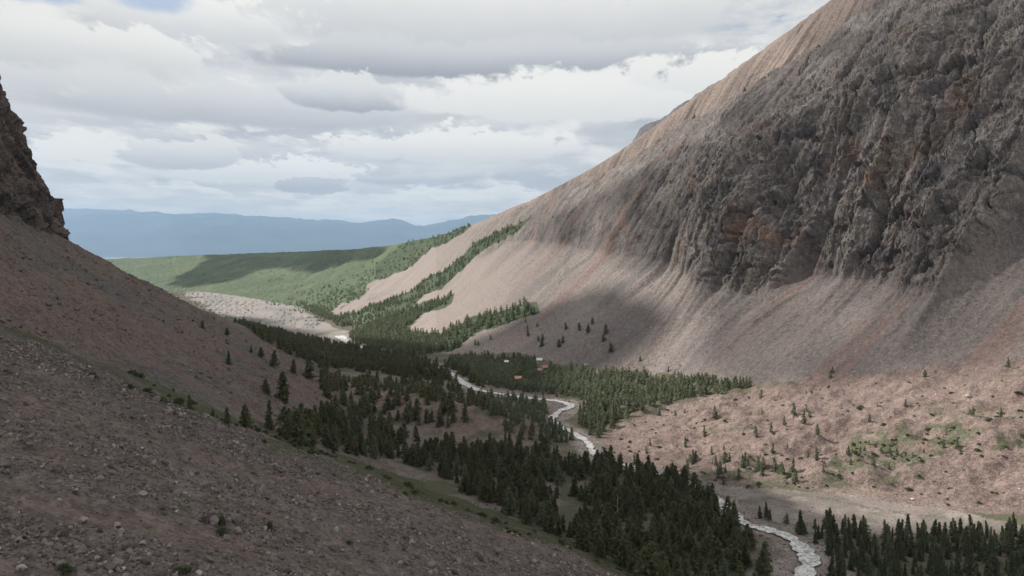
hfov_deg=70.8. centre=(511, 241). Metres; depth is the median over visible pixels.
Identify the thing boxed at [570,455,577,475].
pine tree
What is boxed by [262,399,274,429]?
spruce tree
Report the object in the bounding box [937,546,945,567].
spruce tree
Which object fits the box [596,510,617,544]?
pine tree
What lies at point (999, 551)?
spruce tree
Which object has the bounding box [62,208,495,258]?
distant mountains
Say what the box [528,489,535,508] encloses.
larch tree
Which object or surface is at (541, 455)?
larch tree
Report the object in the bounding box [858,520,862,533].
spruce tree
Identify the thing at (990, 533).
larch tree
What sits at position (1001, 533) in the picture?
spruce tree
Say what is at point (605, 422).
larch tree
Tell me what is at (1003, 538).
larch tree
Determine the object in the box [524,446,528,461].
larch tree
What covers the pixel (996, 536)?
larch tree
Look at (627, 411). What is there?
larch tree
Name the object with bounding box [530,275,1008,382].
talus stones
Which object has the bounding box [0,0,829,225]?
sky
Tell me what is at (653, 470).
pine tree
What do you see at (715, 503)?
pine tree
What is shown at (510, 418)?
larch tree
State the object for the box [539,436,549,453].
pine tree
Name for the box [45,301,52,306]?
boulder
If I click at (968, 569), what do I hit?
spruce tree
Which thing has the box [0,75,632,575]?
hillside
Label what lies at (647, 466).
pine tree
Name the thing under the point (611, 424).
larch tree
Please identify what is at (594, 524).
pine tree
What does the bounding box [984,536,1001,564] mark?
spruce tree
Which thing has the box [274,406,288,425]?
pine tree
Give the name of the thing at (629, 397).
larch tree
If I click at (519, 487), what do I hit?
pine tree
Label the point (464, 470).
larch tree
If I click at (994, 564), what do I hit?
spruce tree
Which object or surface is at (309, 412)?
pine tree
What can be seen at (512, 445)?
pine tree
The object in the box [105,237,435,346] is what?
hills
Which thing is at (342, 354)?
forest
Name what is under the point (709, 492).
pine tree
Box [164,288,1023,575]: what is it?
ground
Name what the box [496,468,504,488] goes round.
pine tree
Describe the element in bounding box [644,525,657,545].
pine tree
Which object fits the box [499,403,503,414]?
larch tree
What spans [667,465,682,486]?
pine tree
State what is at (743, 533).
pine tree
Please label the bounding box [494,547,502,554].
boulder
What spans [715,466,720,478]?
larch tree
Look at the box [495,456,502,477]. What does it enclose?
larch tree
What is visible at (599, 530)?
larch tree
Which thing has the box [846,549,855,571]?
spruce tree
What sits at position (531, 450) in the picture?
larch tree
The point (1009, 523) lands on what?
spruce tree
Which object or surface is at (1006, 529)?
spruce tree
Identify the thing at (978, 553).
spruce tree
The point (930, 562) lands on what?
spruce tree
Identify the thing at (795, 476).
larch tree
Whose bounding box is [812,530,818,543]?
spruce tree
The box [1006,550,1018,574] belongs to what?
spruce tree
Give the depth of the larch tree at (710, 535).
190.35 m
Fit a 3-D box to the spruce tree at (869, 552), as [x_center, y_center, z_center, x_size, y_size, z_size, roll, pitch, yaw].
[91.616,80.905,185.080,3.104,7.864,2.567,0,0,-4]
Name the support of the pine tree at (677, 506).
on the ground
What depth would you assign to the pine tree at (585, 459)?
275.31 m
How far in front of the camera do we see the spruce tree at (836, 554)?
190.15 m
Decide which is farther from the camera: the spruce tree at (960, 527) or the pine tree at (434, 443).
the pine tree at (434, 443)
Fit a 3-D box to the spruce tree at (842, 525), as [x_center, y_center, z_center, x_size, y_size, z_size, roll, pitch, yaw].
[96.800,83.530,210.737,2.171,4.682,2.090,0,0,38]
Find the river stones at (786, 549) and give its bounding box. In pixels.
[446,376,834,575]
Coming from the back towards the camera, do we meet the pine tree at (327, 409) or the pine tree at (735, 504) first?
the pine tree at (327, 409)
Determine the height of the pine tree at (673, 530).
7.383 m
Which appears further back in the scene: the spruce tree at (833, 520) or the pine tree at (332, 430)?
the pine tree at (332, 430)
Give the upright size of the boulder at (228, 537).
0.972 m
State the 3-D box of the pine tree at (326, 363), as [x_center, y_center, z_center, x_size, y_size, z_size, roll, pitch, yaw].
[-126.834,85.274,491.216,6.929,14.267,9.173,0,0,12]
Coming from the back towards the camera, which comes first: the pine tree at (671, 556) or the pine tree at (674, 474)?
the pine tree at (674, 474)
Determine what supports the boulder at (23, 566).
on the hillside
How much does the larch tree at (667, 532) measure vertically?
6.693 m
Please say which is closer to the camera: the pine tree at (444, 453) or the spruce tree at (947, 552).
the spruce tree at (947, 552)
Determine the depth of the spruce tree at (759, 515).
224.56 m
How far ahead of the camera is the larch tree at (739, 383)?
391.27 m
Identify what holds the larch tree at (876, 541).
on the ground
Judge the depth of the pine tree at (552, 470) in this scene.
265.56 m
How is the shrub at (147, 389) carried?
on the hillside
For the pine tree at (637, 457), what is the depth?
276.54 m
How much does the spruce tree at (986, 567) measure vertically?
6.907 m
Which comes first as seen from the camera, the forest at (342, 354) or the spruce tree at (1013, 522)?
the spruce tree at (1013, 522)
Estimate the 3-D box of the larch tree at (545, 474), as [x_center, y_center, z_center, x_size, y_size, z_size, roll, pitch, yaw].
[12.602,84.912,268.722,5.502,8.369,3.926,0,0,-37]
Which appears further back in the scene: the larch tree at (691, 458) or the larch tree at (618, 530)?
the larch tree at (691, 458)
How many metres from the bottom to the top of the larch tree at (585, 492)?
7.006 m
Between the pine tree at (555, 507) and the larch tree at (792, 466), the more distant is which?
the larch tree at (792, 466)
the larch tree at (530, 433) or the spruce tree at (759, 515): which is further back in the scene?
the larch tree at (530, 433)
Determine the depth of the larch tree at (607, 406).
396.07 m
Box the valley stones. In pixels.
[348,390,583,540]
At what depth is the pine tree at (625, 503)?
224.85 m
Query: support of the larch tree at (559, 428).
on the ground
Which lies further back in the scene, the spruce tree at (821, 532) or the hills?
the hills
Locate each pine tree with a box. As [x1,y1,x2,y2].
[186,394,194,409]
[222,407,231,424]
[237,404,255,427]
[257,346,264,356]
[260,378,270,394]
[269,350,280,366]
[274,370,291,403]
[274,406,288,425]
[274,410,292,437]
[281,415,292,439]
[286,408,310,443]
[290,359,295,373]
[297,403,303,415]
[301,414,321,447]
[302,354,318,378]
[305,409,315,422]
[313,405,318,413]
[318,404,329,424]
[320,425,333,447]
[322,356,329,374]
[324,401,329,414]
[329,429,340,449]
[330,431,339,451]
[343,421,351,440]
[355,425,363,435]
[356,431,364,453]
[403,443,418,463]
[408,446,417,466]
[428,437,435,450]
[432,437,436,454]
[436,454,445,475]
[437,446,448,465]
[446,431,455,443]
[449,436,456,456]
[458,472,472,492]
[461,440,469,453]
[461,443,471,462]
[472,472,481,494]
[476,475,491,502]
[484,482,492,503]
[492,481,504,501]
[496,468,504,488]
[497,467,509,485]
[506,441,516,461]
[516,477,522,499]
[520,498,529,520]
[522,504,534,524]
[529,455,540,476]
[538,444,551,461]
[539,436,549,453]
[539,485,545,501]
[541,437,551,454]
[543,485,550,501]
[546,459,556,482]
[546,502,555,521]
[546,512,554,533]
[552,496,558,518]
[554,516,564,535]
[567,473,579,496]
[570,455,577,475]
[570,512,582,537]
[572,523,583,545]
[574,524,596,551]
[579,450,591,472]
[583,508,593,529]
[585,479,601,502]
[587,454,601,474]
[588,515,604,545]
[594,537,607,557]
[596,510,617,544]
[599,452,604,468]
[603,447,608,460]
[611,464,617,486]
[611,488,623,510]
[612,511,622,533]
[615,538,630,568]
[616,453,623,472]
[622,470,631,488]
[622,497,628,517]
[624,463,636,482]
[624,519,630,535]
[625,548,639,571]
[630,518,644,548]
[630,549,645,575]
[631,526,640,549]
[633,540,660,575]
[635,453,640,471]
[636,471,642,485]
[639,529,649,553]
[640,462,649,473]
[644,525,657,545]
[646,455,651,467]
[646,533,659,556]
[649,499,658,525]
[650,465,656,479]
[656,538,664,558]
[663,465,671,482]
[665,521,677,544]
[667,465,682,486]
[667,552,674,566]
[668,503,681,521]
[670,467,681,488]
[670,556,681,573]
[679,465,690,487]
[681,470,690,489]
[682,559,690,575]
[688,472,705,489]
[695,483,703,495]
[695,487,707,504]
[700,568,709,575]
[701,514,724,540]
[705,508,711,525]
[705,560,719,575]
[706,485,713,502]
[710,483,714,495]
[710,570,716,575]
[712,494,720,516]
[712,541,729,571]
[719,496,731,518]
[723,529,743,562]
[724,511,740,536]
[726,513,733,537]
[727,541,746,571]
[730,505,740,527]
[731,501,741,525]
[731,516,741,535]
[734,565,743,575]
[739,537,752,566]
[740,524,753,547]
[740,530,753,549]
[747,529,758,550]
[753,541,773,573]
[755,549,773,575]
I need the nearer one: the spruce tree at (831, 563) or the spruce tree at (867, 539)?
the spruce tree at (831, 563)
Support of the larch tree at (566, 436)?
on the ground
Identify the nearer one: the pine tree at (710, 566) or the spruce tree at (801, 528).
the pine tree at (710, 566)
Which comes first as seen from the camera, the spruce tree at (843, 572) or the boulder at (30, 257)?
the spruce tree at (843, 572)
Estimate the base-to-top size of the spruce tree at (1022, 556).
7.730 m
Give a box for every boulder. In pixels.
[0,457,11,466]
[1,433,8,437]
[9,528,16,534]
[15,564,26,570]
[20,517,29,522]
[25,255,33,260]
[26,441,32,446]
[43,356,51,360]
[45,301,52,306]
[67,434,75,439]
[78,543,86,553]
[86,375,94,381]
[138,490,147,496]
[163,409,173,413]
[172,489,182,496]
[205,467,215,472]
[207,510,214,514]
[209,515,218,524]
[215,424,225,430]
[223,534,230,539]
[230,513,241,524]
[248,503,256,508]
[293,526,307,533]
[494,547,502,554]
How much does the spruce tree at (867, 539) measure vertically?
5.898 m
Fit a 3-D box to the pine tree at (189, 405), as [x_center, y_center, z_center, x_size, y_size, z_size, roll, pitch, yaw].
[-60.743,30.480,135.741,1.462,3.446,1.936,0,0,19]
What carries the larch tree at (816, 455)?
on the ground
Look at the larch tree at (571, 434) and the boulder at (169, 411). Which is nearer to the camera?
the boulder at (169, 411)
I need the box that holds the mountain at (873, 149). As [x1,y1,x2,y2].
[436,0,1023,386]
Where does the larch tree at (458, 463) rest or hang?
on the ground
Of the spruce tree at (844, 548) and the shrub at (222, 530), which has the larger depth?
the spruce tree at (844, 548)
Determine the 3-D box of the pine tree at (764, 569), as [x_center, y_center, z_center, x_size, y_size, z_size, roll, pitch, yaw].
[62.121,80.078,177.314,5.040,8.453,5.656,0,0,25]
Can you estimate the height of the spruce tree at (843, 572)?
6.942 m
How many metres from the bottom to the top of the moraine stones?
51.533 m
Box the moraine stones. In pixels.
[598,360,1023,511]
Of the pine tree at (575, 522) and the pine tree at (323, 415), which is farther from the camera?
the pine tree at (323, 415)
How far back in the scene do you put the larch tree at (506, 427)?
334.65 m
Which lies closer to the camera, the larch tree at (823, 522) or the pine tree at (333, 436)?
the larch tree at (823, 522)
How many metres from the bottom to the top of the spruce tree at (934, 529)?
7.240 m
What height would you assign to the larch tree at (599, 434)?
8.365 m
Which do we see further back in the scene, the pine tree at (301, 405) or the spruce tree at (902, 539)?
the pine tree at (301, 405)
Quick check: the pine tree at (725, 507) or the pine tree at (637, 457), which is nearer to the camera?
the pine tree at (725, 507)
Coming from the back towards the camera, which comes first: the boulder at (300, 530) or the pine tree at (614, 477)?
the pine tree at (614, 477)
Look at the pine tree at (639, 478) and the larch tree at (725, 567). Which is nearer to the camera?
the larch tree at (725, 567)
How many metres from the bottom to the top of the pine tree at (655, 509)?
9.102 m
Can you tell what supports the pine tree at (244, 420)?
on the hillside
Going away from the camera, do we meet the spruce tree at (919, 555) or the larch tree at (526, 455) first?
the spruce tree at (919, 555)
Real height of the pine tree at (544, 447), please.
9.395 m
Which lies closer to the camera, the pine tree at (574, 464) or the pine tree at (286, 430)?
the pine tree at (286, 430)
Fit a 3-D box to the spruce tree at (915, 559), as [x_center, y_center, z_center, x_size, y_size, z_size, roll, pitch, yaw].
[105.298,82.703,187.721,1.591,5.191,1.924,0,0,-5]
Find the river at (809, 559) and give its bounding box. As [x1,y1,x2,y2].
[335,336,820,575]
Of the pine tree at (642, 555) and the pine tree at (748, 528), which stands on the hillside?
the pine tree at (642, 555)
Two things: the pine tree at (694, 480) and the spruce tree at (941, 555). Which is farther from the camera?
the pine tree at (694, 480)
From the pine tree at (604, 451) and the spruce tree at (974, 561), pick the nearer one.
the spruce tree at (974, 561)
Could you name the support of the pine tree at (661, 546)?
on the ground
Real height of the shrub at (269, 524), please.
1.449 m
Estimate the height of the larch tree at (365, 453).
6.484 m
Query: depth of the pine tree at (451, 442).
301.09 m
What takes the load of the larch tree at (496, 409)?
on the ground
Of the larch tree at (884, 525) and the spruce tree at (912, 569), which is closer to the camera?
the spruce tree at (912, 569)
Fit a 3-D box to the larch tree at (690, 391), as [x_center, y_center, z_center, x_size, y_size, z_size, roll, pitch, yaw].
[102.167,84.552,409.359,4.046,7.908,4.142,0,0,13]
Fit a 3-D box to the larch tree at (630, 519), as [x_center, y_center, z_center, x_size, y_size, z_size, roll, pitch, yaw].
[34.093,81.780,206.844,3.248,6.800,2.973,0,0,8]
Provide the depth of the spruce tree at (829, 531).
202.66 m
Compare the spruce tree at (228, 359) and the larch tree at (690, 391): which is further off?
the larch tree at (690, 391)
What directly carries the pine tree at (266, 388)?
on the hillside
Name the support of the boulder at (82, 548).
on the hillside
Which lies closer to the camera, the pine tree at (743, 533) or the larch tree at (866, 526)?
the pine tree at (743, 533)
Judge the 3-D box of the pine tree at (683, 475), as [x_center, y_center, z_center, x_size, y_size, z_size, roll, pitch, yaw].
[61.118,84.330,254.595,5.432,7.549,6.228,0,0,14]
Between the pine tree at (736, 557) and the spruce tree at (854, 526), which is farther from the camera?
the spruce tree at (854, 526)
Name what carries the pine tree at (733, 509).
on the ground
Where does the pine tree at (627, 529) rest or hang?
on the ground
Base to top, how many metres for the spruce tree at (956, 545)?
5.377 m
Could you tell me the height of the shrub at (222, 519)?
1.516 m
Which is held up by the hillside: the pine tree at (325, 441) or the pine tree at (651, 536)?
the pine tree at (325, 441)
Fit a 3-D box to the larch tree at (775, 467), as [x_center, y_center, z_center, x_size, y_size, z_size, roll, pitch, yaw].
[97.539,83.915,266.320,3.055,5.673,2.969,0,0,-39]
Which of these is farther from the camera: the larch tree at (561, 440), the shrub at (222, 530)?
the larch tree at (561, 440)
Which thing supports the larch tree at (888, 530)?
on the ground
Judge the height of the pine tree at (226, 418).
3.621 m
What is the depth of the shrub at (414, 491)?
139.46 m
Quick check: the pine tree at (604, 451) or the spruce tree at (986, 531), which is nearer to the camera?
the spruce tree at (986, 531)
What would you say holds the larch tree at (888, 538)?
on the ground
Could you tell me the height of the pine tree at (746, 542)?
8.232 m
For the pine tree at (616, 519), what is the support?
on the ground
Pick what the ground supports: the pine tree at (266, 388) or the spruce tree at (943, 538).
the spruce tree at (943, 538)
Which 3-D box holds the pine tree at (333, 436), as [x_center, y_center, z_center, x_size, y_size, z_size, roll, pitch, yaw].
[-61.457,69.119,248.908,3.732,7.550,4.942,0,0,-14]
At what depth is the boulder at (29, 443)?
89.28 m
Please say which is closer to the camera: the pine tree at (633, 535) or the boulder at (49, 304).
the pine tree at (633, 535)
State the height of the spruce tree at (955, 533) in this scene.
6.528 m
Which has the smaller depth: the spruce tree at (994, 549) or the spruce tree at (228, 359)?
the spruce tree at (994, 549)
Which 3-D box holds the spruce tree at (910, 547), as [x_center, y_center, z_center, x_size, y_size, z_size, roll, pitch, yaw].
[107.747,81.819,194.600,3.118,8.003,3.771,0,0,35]
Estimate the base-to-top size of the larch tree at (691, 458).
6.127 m
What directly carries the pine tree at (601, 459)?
on the ground
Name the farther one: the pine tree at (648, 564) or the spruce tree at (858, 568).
the spruce tree at (858, 568)
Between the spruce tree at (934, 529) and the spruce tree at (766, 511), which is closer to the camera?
the spruce tree at (934, 529)
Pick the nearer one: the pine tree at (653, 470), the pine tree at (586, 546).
the pine tree at (586, 546)
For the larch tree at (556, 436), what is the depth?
327.83 m
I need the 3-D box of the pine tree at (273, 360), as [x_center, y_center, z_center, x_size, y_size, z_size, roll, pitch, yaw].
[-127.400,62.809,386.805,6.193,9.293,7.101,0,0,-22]
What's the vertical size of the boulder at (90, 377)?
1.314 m
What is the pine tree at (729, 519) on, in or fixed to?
on the ground
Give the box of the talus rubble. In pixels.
[0,216,387,464]
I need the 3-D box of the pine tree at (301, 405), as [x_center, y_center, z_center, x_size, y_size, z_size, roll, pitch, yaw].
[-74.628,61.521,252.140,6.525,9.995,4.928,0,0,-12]
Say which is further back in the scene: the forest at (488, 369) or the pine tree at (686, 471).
the forest at (488, 369)
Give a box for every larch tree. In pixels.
[362,441,368,456]
[368,437,380,459]
[425,452,432,469]
[452,453,461,471]
[453,457,460,474]
[457,463,471,487]
[494,403,498,415]
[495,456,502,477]
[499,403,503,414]
[503,430,507,445]
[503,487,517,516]
[504,419,509,430]
[508,414,514,426]
[520,426,524,438]
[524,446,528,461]
[528,425,534,439]
[528,445,534,460]
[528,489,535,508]
[535,501,548,526]
[538,426,542,440]
[538,451,545,467]
[542,459,549,479]
[549,494,559,515]
[551,423,554,437]
[552,429,558,441]
[553,465,564,485]
[557,421,562,434]
[559,428,563,442]
[564,429,568,442]
[569,427,574,440]
[580,482,588,500]
[582,413,587,428]
[587,423,593,434]
[592,519,602,546]
[595,421,601,437]
[603,412,608,424]
[604,399,609,410]
[608,414,614,427]
[615,478,620,489]
[616,518,624,544]
[624,403,629,416]
[627,393,630,406]
[628,515,633,532]
[639,397,645,410]
[656,512,664,537]
[664,528,671,543]
[668,388,673,398]
[668,476,676,501]
[680,388,686,399]
[683,524,692,552]
[689,383,694,396]
[689,449,695,464]
[702,526,715,549]
[711,405,717,418]
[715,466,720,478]
[716,460,723,472]
[719,559,730,575]
[721,451,726,463]
[733,375,737,387]
[737,376,741,387]
[740,454,747,467]
[759,463,764,475]
[760,456,766,467]
[773,461,778,472]
[788,457,794,471]
[790,402,796,414]
[791,469,798,482]
[801,408,806,423]
[812,446,819,460]
[821,510,826,528]
[841,527,846,539]
[843,514,846,530]
[860,518,872,537]
[873,536,879,548]
[880,519,885,537]
[886,524,894,545]
[886,533,891,548]
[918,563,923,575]
[924,523,928,536]
[929,527,934,541]
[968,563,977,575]
[980,529,983,543]
[987,526,992,540]
[994,533,1002,553]
[1001,534,1004,548]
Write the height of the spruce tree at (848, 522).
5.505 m
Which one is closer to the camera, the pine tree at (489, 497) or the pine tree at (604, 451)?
the pine tree at (489, 497)
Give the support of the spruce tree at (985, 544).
on the ground
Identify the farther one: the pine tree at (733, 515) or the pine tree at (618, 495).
the pine tree at (618, 495)
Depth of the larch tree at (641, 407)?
382.74 m
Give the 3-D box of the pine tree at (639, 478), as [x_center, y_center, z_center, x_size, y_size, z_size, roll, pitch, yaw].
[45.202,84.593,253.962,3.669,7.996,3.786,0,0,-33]
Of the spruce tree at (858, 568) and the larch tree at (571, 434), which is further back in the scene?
the larch tree at (571, 434)
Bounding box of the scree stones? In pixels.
[0,333,616,575]
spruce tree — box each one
[225,350,232,364]
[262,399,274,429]
[757,505,762,518]
[763,502,768,517]
[767,509,771,520]
[795,510,807,535]
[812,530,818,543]
[816,524,820,539]
[820,524,823,537]
[823,534,833,555]
[824,509,834,535]
[824,521,831,543]
[826,555,836,575]
[830,565,835,575]
[831,514,838,532]
[833,523,841,545]
[834,543,837,560]
[834,546,846,571]
[835,557,842,575]
[840,519,845,533]
[841,563,846,575]
[842,534,848,557]
[846,526,855,548]
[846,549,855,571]
[847,517,851,534]
[850,514,860,537]
[854,550,858,566]
[855,531,859,545]
[856,561,860,575]
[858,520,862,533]
[858,530,866,551]
[863,540,874,567]
[865,531,873,551]
[872,544,879,566]
[879,532,889,556]
[882,559,886,573]
[893,519,899,535]
[893,522,902,544]
[893,558,901,575]
[897,530,904,549]
[897,542,901,558]
[900,533,908,552]
[902,563,907,575]
[903,514,911,533]
[905,531,916,556]
[909,561,914,574]
[912,549,917,565]
[915,522,919,541]
[915,529,922,549]
[916,540,923,561]
[921,524,925,540]
[924,548,935,574]
[925,536,928,552]
[928,519,937,541]
[937,521,941,542]
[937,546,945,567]
[938,522,951,545]
[940,531,945,549]
[943,535,952,559]
[948,522,954,541]
[949,561,955,575]
[951,521,959,541]
[951,534,959,551]
[954,551,962,573]
[955,558,961,575]
[957,517,962,536]
[960,526,969,550]
[966,562,971,575]
[967,514,976,534]
[967,529,977,552]
[970,556,980,575]
[975,529,981,551]
[976,543,980,560]
[983,535,987,554]
[983,560,989,575]
[984,520,988,538]
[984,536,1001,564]
[986,564,993,575]
[990,546,999,565]
[991,552,998,575]
[997,545,1002,555]
[999,525,1003,541]
[1000,523,1008,542]
[1001,531,1008,553]
[1003,552,1016,575]
[1005,531,1017,558]
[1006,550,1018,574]
[1007,518,1013,537]
[1011,512,1017,536]
[1016,527,1023,548]
[1018,543,1023,563]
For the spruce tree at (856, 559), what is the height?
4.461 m
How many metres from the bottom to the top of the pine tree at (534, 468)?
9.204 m
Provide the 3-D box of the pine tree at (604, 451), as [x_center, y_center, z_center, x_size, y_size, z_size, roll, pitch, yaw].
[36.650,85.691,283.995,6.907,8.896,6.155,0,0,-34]
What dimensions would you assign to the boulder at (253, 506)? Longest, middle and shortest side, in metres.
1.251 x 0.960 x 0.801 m
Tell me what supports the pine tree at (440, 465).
on the ground
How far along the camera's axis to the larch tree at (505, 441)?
312.67 m
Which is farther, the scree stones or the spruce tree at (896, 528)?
the spruce tree at (896, 528)
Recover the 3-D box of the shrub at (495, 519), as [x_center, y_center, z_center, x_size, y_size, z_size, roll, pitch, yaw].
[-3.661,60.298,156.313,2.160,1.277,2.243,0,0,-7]
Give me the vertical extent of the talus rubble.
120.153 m
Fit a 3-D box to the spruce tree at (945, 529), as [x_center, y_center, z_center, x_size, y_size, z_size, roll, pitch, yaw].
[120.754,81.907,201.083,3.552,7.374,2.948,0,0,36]
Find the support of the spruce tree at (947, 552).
on the ground
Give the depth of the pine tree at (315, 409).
281.96 m
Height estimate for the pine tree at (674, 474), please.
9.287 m
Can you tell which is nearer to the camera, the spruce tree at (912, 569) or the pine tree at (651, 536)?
the spruce tree at (912, 569)
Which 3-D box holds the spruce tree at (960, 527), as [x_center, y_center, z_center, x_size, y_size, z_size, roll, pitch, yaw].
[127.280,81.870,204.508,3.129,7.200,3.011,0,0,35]
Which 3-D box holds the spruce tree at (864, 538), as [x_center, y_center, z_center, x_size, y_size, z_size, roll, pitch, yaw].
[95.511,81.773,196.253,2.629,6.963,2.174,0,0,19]
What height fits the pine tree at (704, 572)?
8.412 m
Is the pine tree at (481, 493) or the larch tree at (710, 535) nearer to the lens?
the larch tree at (710, 535)
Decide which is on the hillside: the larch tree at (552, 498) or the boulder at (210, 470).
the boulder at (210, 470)
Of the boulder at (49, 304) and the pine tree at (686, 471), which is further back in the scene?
the pine tree at (686, 471)
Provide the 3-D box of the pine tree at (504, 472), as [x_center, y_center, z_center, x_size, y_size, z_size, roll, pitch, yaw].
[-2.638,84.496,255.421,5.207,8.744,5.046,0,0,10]
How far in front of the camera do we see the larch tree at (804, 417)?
311.74 m
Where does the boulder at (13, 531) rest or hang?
on the hillside
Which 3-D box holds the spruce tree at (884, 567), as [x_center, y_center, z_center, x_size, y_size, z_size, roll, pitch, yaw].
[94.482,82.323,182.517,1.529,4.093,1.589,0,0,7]
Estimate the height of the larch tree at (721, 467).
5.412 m
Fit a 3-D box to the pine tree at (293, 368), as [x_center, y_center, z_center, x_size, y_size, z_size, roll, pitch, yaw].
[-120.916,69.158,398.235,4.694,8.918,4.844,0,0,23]
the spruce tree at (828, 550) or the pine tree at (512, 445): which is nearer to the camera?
the spruce tree at (828, 550)
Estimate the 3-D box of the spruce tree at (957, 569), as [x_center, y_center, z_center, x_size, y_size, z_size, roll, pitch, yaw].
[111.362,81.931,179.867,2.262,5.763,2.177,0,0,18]
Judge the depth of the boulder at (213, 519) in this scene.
87.12 m
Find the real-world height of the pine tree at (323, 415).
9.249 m
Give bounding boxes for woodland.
[311,400,747,574]
[538,357,1011,575]
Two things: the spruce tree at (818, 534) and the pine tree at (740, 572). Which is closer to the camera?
the pine tree at (740, 572)
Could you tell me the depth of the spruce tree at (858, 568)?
180.00 m
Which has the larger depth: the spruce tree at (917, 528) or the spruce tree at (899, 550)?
the spruce tree at (917, 528)
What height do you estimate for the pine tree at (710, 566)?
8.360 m
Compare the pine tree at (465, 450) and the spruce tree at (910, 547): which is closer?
the spruce tree at (910, 547)
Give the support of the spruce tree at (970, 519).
on the ground
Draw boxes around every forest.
[233,317,614,436]
[265,224,832,438]
[276,220,520,319]
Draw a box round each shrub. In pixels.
[54,562,76,575]
[86,371,99,378]
[141,387,153,392]
[171,564,193,574]
[172,396,185,403]
[216,526,228,535]
[217,514,225,526]
[265,520,273,529]
[294,440,304,445]
[365,465,373,470]
[403,481,413,486]
[410,490,419,494]
[490,516,499,522]
[558,538,565,544]
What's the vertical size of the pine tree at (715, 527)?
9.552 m
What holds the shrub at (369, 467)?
on the hillside
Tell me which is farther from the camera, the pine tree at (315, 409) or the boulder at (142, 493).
the pine tree at (315, 409)
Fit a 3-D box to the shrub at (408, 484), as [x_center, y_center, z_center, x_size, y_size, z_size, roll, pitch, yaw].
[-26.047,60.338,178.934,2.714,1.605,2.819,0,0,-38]
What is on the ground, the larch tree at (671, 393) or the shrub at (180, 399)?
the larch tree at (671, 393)
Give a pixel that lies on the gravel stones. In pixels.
(840, 507)
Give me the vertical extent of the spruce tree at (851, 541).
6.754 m
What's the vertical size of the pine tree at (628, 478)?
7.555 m
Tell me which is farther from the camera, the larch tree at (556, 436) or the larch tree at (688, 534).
the larch tree at (556, 436)
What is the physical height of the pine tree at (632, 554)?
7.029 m
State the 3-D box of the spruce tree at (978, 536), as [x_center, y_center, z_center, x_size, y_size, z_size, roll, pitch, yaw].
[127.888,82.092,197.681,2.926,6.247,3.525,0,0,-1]
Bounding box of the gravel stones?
[702,485,1004,536]
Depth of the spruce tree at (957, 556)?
183.86 m
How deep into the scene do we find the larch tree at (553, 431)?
333.22 m
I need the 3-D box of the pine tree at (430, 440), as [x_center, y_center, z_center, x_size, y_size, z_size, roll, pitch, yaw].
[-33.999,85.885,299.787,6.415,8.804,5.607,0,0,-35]
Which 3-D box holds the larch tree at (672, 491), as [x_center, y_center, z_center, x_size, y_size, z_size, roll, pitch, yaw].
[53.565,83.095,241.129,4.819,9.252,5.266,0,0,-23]
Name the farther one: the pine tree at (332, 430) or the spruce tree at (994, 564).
the pine tree at (332, 430)
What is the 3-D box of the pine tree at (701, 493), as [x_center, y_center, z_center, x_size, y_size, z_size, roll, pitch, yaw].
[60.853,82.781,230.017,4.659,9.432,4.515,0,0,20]
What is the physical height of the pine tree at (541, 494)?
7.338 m
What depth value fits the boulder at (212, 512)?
89.64 m
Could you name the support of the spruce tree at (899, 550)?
on the ground
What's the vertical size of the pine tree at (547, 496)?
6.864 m
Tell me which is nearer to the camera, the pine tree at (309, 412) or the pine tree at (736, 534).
the pine tree at (736, 534)
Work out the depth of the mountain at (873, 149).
527.48 m
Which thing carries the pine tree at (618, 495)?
on the ground
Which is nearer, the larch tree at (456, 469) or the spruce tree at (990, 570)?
the spruce tree at (990, 570)
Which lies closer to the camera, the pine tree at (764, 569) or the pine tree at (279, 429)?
the pine tree at (764, 569)
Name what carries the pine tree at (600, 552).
on the hillside
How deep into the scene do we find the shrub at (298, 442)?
159.82 m
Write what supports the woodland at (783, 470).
on the ground
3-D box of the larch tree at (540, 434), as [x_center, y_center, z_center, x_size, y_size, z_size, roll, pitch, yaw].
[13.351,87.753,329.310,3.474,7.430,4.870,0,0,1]
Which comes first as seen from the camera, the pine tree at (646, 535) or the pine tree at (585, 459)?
the pine tree at (646, 535)
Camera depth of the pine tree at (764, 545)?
182.33 m
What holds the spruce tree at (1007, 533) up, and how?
on the ground
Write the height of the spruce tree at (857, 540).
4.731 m
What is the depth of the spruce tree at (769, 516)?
222.00 m
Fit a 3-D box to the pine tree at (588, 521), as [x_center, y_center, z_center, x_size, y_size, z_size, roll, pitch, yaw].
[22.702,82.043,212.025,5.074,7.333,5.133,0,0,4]
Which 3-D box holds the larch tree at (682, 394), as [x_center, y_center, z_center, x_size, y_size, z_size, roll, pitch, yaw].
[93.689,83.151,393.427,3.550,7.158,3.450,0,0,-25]
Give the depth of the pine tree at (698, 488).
240.58 m
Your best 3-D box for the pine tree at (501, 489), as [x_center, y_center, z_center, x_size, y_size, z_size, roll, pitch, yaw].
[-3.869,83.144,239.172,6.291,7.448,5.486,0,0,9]
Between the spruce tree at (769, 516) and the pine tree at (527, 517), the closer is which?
the pine tree at (527, 517)
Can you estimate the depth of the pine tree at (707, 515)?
214.19 m
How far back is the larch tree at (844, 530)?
205.57 m
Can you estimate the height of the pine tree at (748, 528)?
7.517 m
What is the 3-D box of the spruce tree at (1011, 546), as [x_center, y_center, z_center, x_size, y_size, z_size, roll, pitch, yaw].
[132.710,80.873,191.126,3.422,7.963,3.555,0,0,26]
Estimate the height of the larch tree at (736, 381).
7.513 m

